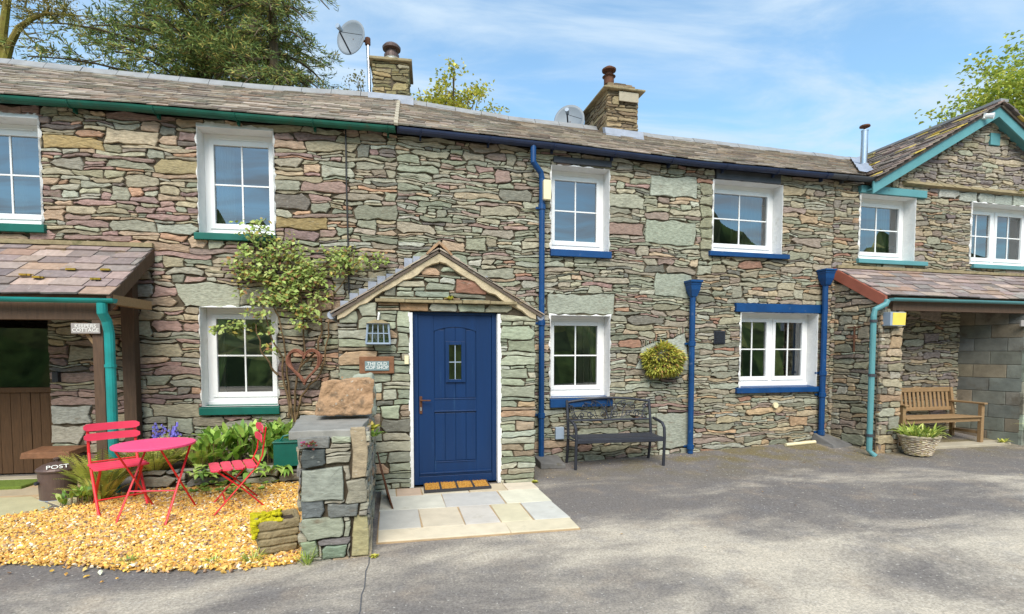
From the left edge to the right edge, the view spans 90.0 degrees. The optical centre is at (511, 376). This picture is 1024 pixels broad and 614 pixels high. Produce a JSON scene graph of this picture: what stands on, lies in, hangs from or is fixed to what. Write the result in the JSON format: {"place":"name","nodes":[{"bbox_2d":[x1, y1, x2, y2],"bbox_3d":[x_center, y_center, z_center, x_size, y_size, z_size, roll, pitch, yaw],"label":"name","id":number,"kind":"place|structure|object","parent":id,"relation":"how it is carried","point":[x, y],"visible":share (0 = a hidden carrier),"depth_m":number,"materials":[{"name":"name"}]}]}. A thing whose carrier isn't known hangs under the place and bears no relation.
{"place":"outdoors","nodes":[
{"label":"outdoors","id":0,"kind":"place"},
{"bbox_2d":[0,432,1023,613],"bbox_3d":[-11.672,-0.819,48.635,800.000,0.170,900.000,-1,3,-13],"label":"ground","id":1,"kind":"structure","parent":0,"point":[847,530],"depth_m":3.98,"materials":[{"name":"grey asphalt"}]},
{"bbox_2d":[0,485,82,499],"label":"flagstone bed","id":2,"kind":"object","parent":1,"relation":"on","point":[35,496],"visible":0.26,"depth_m":5.36,"materials":[{"name":"stone"}]},
{"bbox_2d":[0,479,36,489],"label":"doormat","id":3,"kind":"object","parent":2,"relation":"on","point":[14,484],"visible":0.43,"depth_m":5.77,"materials":[{"name":"green plant"}]},
{"bbox_2d":[0,487,83,517],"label":"flagstones","id":4,"kind":"object","parent":2,"relation":"on","point":[11,505],"visible":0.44,"depth_m":5.14,"materials":[{"name":"beige stone"}]},
{"bbox_2d":[34,457,77,501],"bbox_3d":[-4.718,1.059,5.318,0.350,0.435,0.356,-1,3,-13],"label":"post box","id":5,"kind":"object","parent":4,"relation":"on","point":[46,482],"visible":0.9,"depth_m":5.19,"materials":[{"name":"brown plastic"}]},
{"bbox_2d":[0,0,92,59],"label":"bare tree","id":6,"kind":"object","parent":1,"relation":"on","point":[14,35],"visible":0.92,"depth_m":12.96,"materials":[{"name":"green plant"}]},
{"bbox_2d":[53,449,156,488],"bbox_3d":[-4.295,0.991,5.394,0.895,0.548,0.989,-1,3,-13],"label":"fern","id":7,"kind":"object","parent":1,"relation":"on","point":[81,469],"visible":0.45,"depth_m":5.21,"materials":[{"name":"green plant"}]},
{"bbox_2d":[0,481,301,581],"bbox_3d":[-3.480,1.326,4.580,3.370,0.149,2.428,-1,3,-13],"label":"gravel","id":8,"kind":"structure","parent":1,"relation":"on","point":[199,525],"depth_m":4.37,"materials":[{"name":"yellow gravel"}]},
{"bbox_2d":[52,480,109,506],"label":"leafy plant","id":9,"kind":"object","parent":8,"relation":"on","point":[79,495],"visible":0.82,"depth_m":4.99,"materials":[{"name":"green plant"}]},
{"bbox_2d":[56,469,135,499],"bbox_3d":[-4.192,1.110,5.173,0.560,0.332,0.659,3,4,44],"label":"fern","id":10,"kind":"object","parent":8,"relation":"on","point":[113,486],"visible":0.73,"depth_m":5.12,"materials":[{"name":"green plant"}]},
{"bbox_2d":[83,420,148,514],"bbox_3d":[-3.864,0.892,5.020,0.521,0.846,0.450,3,4,43],"label":"bistro chair","id":11,"kind":"object","parent":8,"relation":"on","point":[102,465],"visible":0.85,"depth_m":5.05,"materials":[{"name":"red metal"}]},
{"bbox_2d":[119,555,138,564],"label":"weed","id":12,"kind":"object","parent":8,"relation":"on","point":[128,557],"visible":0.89,"depth_m":3.86,"materials":[{"name":"yellow plant"}]},
{"bbox_2d":[109,437,195,524],"bbox_3d":[-3.318,0.979,4.768,0.657,0.714,0.657,-1,3,-13],"label":"bistro table","id":13,"kind":"object","parent":8,"relation":"on","point":[144,446],"visible":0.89,"depth_m":4.71,"materials":[{"name":"pink metal"}]},
{"bbox_2d":[201,554,224,565],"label":"weed","id":14,"kind":"object","parent":8,"relation":"on","point":[211,558],"visible":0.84,"depth_m":3.85,"materials":[{"name":"yellow plant"}]},
{"bbox_2d":[178,476,279,494],"bbox_3d":[-3.117,1.196,5.627,1.102,0.111,0.661,-1,3,-13],"label":"leafy plant","id":15,"kind":"object","parent":8,"relation":"on","point":[206,489],"visible":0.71,"depth_m":5.53,"materials":[{"name":"green plant"}]},
{"bbox_2d":[208,422,266,515],"bbox_3d":[-2.708,0.911,5.054,0.521,0.846,0.450,-2,3,-33],"label":"bistro chair","id":16,"kind":"object","parent":8,"relation":"on","point":[214,467],"visible":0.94,"depth_m":5.00,"materials":[{"name":"red metal"}]},
{"bbox_2d":[236,547,267,563],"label":"weed","id":17,"kind":"object","parent":8,"relation":"on","point":[244,554],"visible":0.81,"depth_m":3.89,"materials":[{"name":"yellow plant"}]},
{"bbox_2d":[250,509,299,554],"bbox_3d":[-1.892,1.239,4.092,0.362,0.283,0.333,-1,3,-27],"label":"stone trough","id":18,"kind":"object","parent":8,"relation":"on","point":[275,531],"visible":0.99,"depth_m":3.99,"materials":[{"name":"stone"}]},
{"bbox_2d":[0,0,344,87],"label":"conifer tree","id":19,"kind":"object","parent":1,"relation":"on","point":[188,45],"visible":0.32,"depth_m":14.84,"materials":[{"name":"green plant"}]},
{"bbox_2d":[0,41,413,492],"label":"stone cottage","id":20,"kind":"structure","parent":1,"relation":"on","point":[126,197],"depth_m":6.38,"materials":[{"name":"grey stone"}]},
{"bbox_2d":[0,111,48,232],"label":"window","id":21,"kind":"structure","parent":20,"relation":"in","point":[20,127],"depth_m":6.19,"materials":[{"name":"white plastic"}]},
{"bbox_2d":[0,387,52,473],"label":"plank door","id":22,"kind":"structure","parent":20,"relation":"in","point":[25,412],"depth_m":6.30,"materials":[{"name":"brown wood"}]},
{"bbox_2d":[71,323,100,333],"bbox_3d":[-4.441,-0.498,5.334,0.270,0.106,0.014,0,3,-9],"label":"house sign","id":23,"kind":"object","parent":20,"relation":"hanging from","point":[91,328],"visible":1,"depth_m":5.33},
{"bbox_2d":[194,121,276,242],"bbox_3d":[-3.474,-2.428,6.537,0.964,1.453,0.392,0,3,-9],"label":"window","id":24,"kind":"structure","parent":20,"relation":"in","point":[227,137],"depth_m":6.54,"materials":[{"name":"white plastic"}]},
{"bbox_2d":[198,305,280,414],"bbox_3d":[-3.481,-0.210,6.643,0.966,1.382,0.391,0,3,-9],"label":"window","id":25,"kind":"structure","parent":20,"relation":"in","point":[215,398],"depth_m":6.63,"materials":[{"name":"white plastic"}]},
{"bbox_2d":[208,217,389,421],"bbox_3d":[-2.664,-0.680,6.456,2.229,2.559,0.312,0,3,-10],"label":"climbing rose","id":26,"kind":"object","parent":20,"relation":"attached to","point":[271,299],"visible":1,"depth_m":6.41,"materials":[{"name":"green plant"}]},
{"bbox_2d":[286,348,322,385],"bbox_3d":[-2.638,-0.117,6.506,0.443,0.478,0.063,0,3,-9],"label":"wicker heart","id":27,"kind":"object","parent":20,"relation":"attached to","point":[301,352],"visible":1,"depth_m":6.49,"materials":[{"name":"brown wicker"}]},
{"bbox_2d":[335,20,370,91],"bbox_3d":[-2.599,-5.255,8.391,0.541,1.248,0.468,-1,3,-13],"label":"satellite dish","id":28,"kind":"object","parent":20,"relation":"on","point":[350,37],"visible":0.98,"depth_m":8.50,"materials":[{"name":"silver metal"}]},
{"bbox_2d":[133,463,298,490],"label":"retaining wall","id":29,"kind":"structure","parent":1,"relation":"on","point":[164,479],"depth_m":5.67,"materials":[{"name":"stone"}]},
{"bbox_2d":[272,434,298,466],"bbox_3d":[-2.486,0.838,5.939,0.500,0.363,0.250,-1,3,-13],"label":"planter box","id":30,"kind":"object","parent":29,"relation":"on","point":[284,452],"visible":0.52,"depth_m":5.81,"materials":[{"name":"green paint"}]},
{"bbox_2d":[273,417,292,435],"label":"leafy plant","id":31,"kind":"object","parent":30,"relation":"in","point":[279,421],"visible":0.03,"depth_m":6.33,"materials":[{"name":"green plant"}]},
{"bbox_2d":[169,455,273,467],"bbox_3d":[-3.246,1.169,6.303,2.000,0.260,0.750,-1,3,-13],"label":"planting bed","id":32,"kind":"object","parent":1,"relation":"on","point":[178,464],"depth_m":6.25,"materials":[{"name":"plant"}]},
{"bbox_2d":[104,433,194,471],"bbox_3d":[-3.957,0.900,5.645,0.916,0.466,0.847,-1,3,-13],"label":"fern","id":33,"kind":"object","parent":32,"relation":"on","point":[159,462],"visible":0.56,"depth_m":5.59,"materials":[{"name":"green plant"}]},
{"bbox_2d":[152,421,181,460],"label":"bluebell clump","id":34,"kind":"object","parent":32,"relation":"on","point":[173,432],"visible":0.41,"depth_m":6.15,"materials":[{"name":"purple plant"}]},
{"bbox_2d":[155,436,229,466],"bbox_3d":[-3.596,0.900,5.912,0.751,0.440,0.673,1,3,13],"label":"fern","id":35,"kind":"object","parent":32,"relation":"on","point":[189,462],"visible":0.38,"depth_m":5.86,"materials":[{"name":"green plant"}]},
{"bbox_2d":[187,422,255,466],"bbox_3d":[-3.492,0.811,6.016,0.887,0.522,0.663,1,3,16],"label":"leafy plant","id":36,"kind":"object","parent":32,"relation":"on","point":[212,435],"visible":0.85,"depth_m":5.91,"materials":[{"name":"green plant"}]},
{"bbox_2d":[184,463,265,480],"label":"leafy plant","id":37,"kind":"object","parent":32,"relation":"on","point":[206,474],"visible":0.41,"depth_m":5.62,"materials":[{"name":"green plant"}]},
{"bbox_2d":[222,417,292,462],"bbox_3d":[-2.982,0.770,6.189,0.933,0.588,0.803,-1,3,-13],"label":"leafy plant","id":38,"kind":"object","parent":32,"relation":"on","point":[242,429],"visible":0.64,"depth_m":6.04,"materials":[{"name":"green plant"}]},
{"bbox_2d":[255,461,296,477],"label":"leafy plant","id":39,"kind":"object","parent":32,"relation":"on","point":[282,469],"visible":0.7,"depth_m":5.73,"materials":[{"name":"green plant"}]},
{"bbox_2d":[198,0,344,88],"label":"conifer tree","id":40,"kind":"object","parent":1,"relation":"on","point":[273,72],"visible":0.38,"depth_m":14.65,"materials":[{"name":"green plant"}]},
{"bbox_2d":[288,547,320,565],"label":"weed","id":41,"kind":"object","parent":1,"relation":"on","point":[308,561],"visible":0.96,"depth_m":3.85,"materials":[{"name":"green plant"}]},
{"bbox_2d":[289,414,376,562],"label":"garden wall","id":42,"kind":"structure","parent":1,"relation":"on","point":[336,475],"depth_m":3.93,"materials":[{"name":"stone"}]},
{"bbox_2d":[300,440,317,449],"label":"wall flower","id":43,"kind":"object","parent":42,"relation":"attached to","point":[309,444],"depth_m":3.80,"materials":[{"name":"pink plant"}]},
{"bbox_2d":[315,376,375,415],"bbox_3d":[-1.501,0.178,4.643,0.508,0.343,0.326,-1,3,-13],"label":"stone block","id":44,"kind":"object","parent":42,"relation":"on","point":[349,396],"depth_m":4.50,"materials":[{"name":"brown stone"}]},
{"bbox_2d":[352,372,376,415],"bbox_3d":[-1.518,0.187,5.173,0.295,0.448,0.254,-1,3,-13],"label":"coping stone","id":45,"kind":"object","parent":42,"relation":"on","point":[371,375],"visible":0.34,"depth_m":5.11,"materials":[{"name":"grey stone"}]},
{"bbox_2d":[368,421,382,429],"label":"weed","id":46,"kind":"object","parent":42,"relation":"on","point":[373,426],"visible":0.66,"depth_m":4.56,"materials":[{"name":"yellow plant"}]},
{"bbox_2d":[371,429,383,436],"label":"weed","id":47,"kind":"object","parent":42,"relation":"on","point":[373,433],"visible":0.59,"depth_m":4.85,"materials":[{"name":"green plant"}]},
{"bbox_2d":[342,69,365,90],"bbox_3d":[-6.597,-5.820,21.283,2.469,12.792,2.386,1,3,18],"label":"young tree","id":48,"kind":"object","parent":1,"relation":"on","point":[358,83],"visible":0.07,"depth_m":20.45,"materials":[{"name":"grey plant"}]},
{"bbox_2d":[359,557,369,613],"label":"tar seam","id":49,"kind":"object","parent":1,"relation":"on","point":[364,585],"visible":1,"depth_m":3.48,"materials":[{"name":"black asphalt"}]},
{"bbox_2d":[369,553,378,557],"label":"weed","id":50,"kind":"object","parent":1,"relation":"on","point":[374,555],"visible":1,"depth_m":3.98,"materials":[{"name":"yellow plant"}]},
{"bbox_2d":[410,55,509,113],"bbox_3d":[-2.360,-5.223,19.177,4.116,11.800,3.747,1,3,11],"label":"young tree","id":51,"kind":"object","parent":1,"relation":"on","point":[453,101],"visible":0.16,"depth_m":18.24,"materials":[{"name":"green plant"}]},
{"bbox_2d":[376,482,579,544],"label":"porch paving","id":52,"kind":"structure","parent":1,"relation":"on","point":[439,517],"depth_m":4.99,"materials":[{"name":"beige stone"}]},
{"bbox_2d":[377,452,393,508],"bbox_3d":[-1.333,1.079,5.364,0.125,0.483,0.561,-1,3,-18],"label":"lattice panel","id":53,"kind":"object","parent":52,"relation":"on","point":[386,487],"visible":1,"depth_m":5.13,"materials":[{"name":"metal"}]},
{"bbox_2d":[423,479,491,492],"bbox_3d":[-0.664,1.270,6.033,0.770,0.030,0.528,-1,3,-13],"label":"doormat","id":54,"kind":"object","parent":52,"relation":"on","point":[462,485],"visible":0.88,"depth_m":5.91,"materials":[{"name":"orange fabric"}]},
{"bbox_2d":[327,65,865,491],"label":"stone cottage","id":55,"kind":"structure","parent":1,"relation":"on","point":[602,248],"depth_m":7.52,"materials":[{"name":"stone"}]},
{"bbox_2d":[359,356,393,373],"bbox_3d":[-1.522,-0.125,5.767,0.380,0.192,0.054,-1,3,-13],"label":"house sign","id":56,"kind":"object","parent":55,"relation":"attached to","point":[377,364],"visible":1,"depth_m":5.75,"materials":[{"name":"brown wood"}]},
{"bbox_2d":[365,312,390,344],"bbox_3d":[-1.493,-0.532,5.710,0.280,0.367,0.140,-1,3,-13],"label":"wall lantern","id":57,"kind":"object","parent":55,"relation":"attached to","point":[377,322],"depth_m":5.68,"materials":[{"name":"grey plastic"}]},
{"bbox_2d":[412,312,495,484],"bbox_3d":[-0.675,0.262,6.097,0.994,2.032,0.133,-1,3,-13],"label":"front door","id":58,"kind":"structure","parent":55,"relation":"in","point":[454,353],"depth_m":6.09,"materials":[{"name":"blue paint"}]},
{"bbox_2d":[554,105,584,123],"bbox_3d":[1.129,-4.753,9.743,0.532,0.962,0.522,-1,3,-13],"label":"satellite dish","id":59,"kind":"object","parent":55,"relation":"on","point":[571,113],"visible":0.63,"depth_m":9.89,"materials":[{"name":"silver metal"}]},
{"bbox_2d":[549,164,611,258],"bbox_3d":[0.953,-2.350,7.404,0.932,1.293,0.310,-1,3,-13],"label":"window","id":60,"kind":"structure","parent":55,"relation":"in","point":[575,174],"depth_m":7.46,"materials":[{"name":"white plastic"}]},
{"bbox_2d":[548,313,612,407],"bbox_3d":[0.960,-0.234,7.550,0.977,1.343,0.391,-1,3,-13],"label":"window","id":61,"kind":"structure","parent":55,"relation":"in","point":[559,394],"depth_m":7.62,"materials":[{"name":"white plastic"}]},
{"bbox_2d":[639,338,688,378],"bbox_3d":[2.271,-0.250,7.547,0.805,0.614,0.369,-1,3,-13],"label":"wall basket","id":62,"kind":"object","parent":55,"relation":"attached to","point":[661,368],"depth_m":7.50,"materials":[{"name":"green plant"}]},
{"bbox_2d":[708,179,789,259],"bbox_3d":[3.657,-2.441,8.092,1.430,1.180,0.391,-1,3,-13],"label":"window","id":63,"kind":"structure","parent":55,"relation":"in","point":[745,196],"depth_m":8.20,"materials":[{"name":"white plastic"}]},
{"bbox_2d":[734,312,818,393],"bbox_3d":[4.250,-0.393,8.333,1.610,1.296,0.391,-1,3,-13],"label":"window","id":64,"kind":"structure","parent":55,"relation":"in","point":[801,349],"depth_m":8.39,"materials":[{"name":"white plastic"}]},
{"bbox_2d":[565,396,665,469],"bbox_3d":[1.446,0.783,7.225,1.312,0.953,0.538,0,3,-10],"label":"metal bench","id":65,"kind":"object","parent":1,"relation":"on","point":[649,436],"visible":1,"depth_m":7.29,"materials":[{"name":"metal"}]},
{"bbox_2d":[784,440,815,446],"bbox_3d":[4.627,1.078,8.210,0.588,0.070,0.054,-1,3,-16],"label":"plastic pipe","id":66,"kind":"object","parent":1,"relation":"on","point":[800,443],"visible":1,"depth_m":8.18,"materials":[{"name":"white plastic"}]},
{"bbox_2d":[885,420,951,455],"bbox_3d":[6.091,0.926,7.669,0.988,0.538,0.933,-1,3,-13],"label":"woven planter","id":67,"kind":"object","parent":1,"relation":"on","point":[914,440],"visible":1,"depth_m":7.56,"materials":[{"name":"wicker"}]},
{"bbox_2d":[826,98,1023,456],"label":"stone cottage","id":68,"kind":"structure","parent":1,"relation":"on","point":[927,284],"depth_m":8.72,"materials":[{"name":"grey stone"}]},
{"bbox_2d":[855,193,927,265],"bbox_3d":[6.360,-2.460,8.741,1.450,1.156,0.391,-1,3,-13],"label":"window","id":69,"kind":"structure","parent":68,"relation":"in","point":[876,206],"depth_m":8.81,"materials":[{"name":"white plastic"}]},
{"bbox_2d":[899,387,987,445],"bbox_3d":[6.931,0.650,8.528,1.675,0.883,0.609,-1,3,-12],"label":"wooden bench","id":70,"kind":"object","parent":68,"relation":"on","point":[951,417],"visible":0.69,"depth_m":8.71,"materials":[{"name":"brown wood"}]},
{"bbox_2d":[968,201,1023,270],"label":"window","id":71,"kind":"structure","parent":68,"relation":"in","point":[992,211],"depth_m":9.37,"materials":[{"name":"white plastic"}]},
{"bbox_2d":[998,438,1012,442],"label":"weed","id":72,"kind":"object","parent":68,"relation":"on","point":[1003,440],"visible":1,"depth_m":8.45,"materials":[{"name":"yellow plant"}]},
{"bbox_2d":[914,30,1023,127],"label":"broadleaf tree","id":73,"kind":"object","parent":1,"relation":"on","point":[1010,83],"visible":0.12,"depth_m":18.86,"materials":[{"name":"green plant"}]},
{"bbox_2d":[0,0,1023,156],"label":"sky","id":74,"kind":"structure","parent":0,"point":[797,75],"materials":[{"name":"blue"}]}
]}

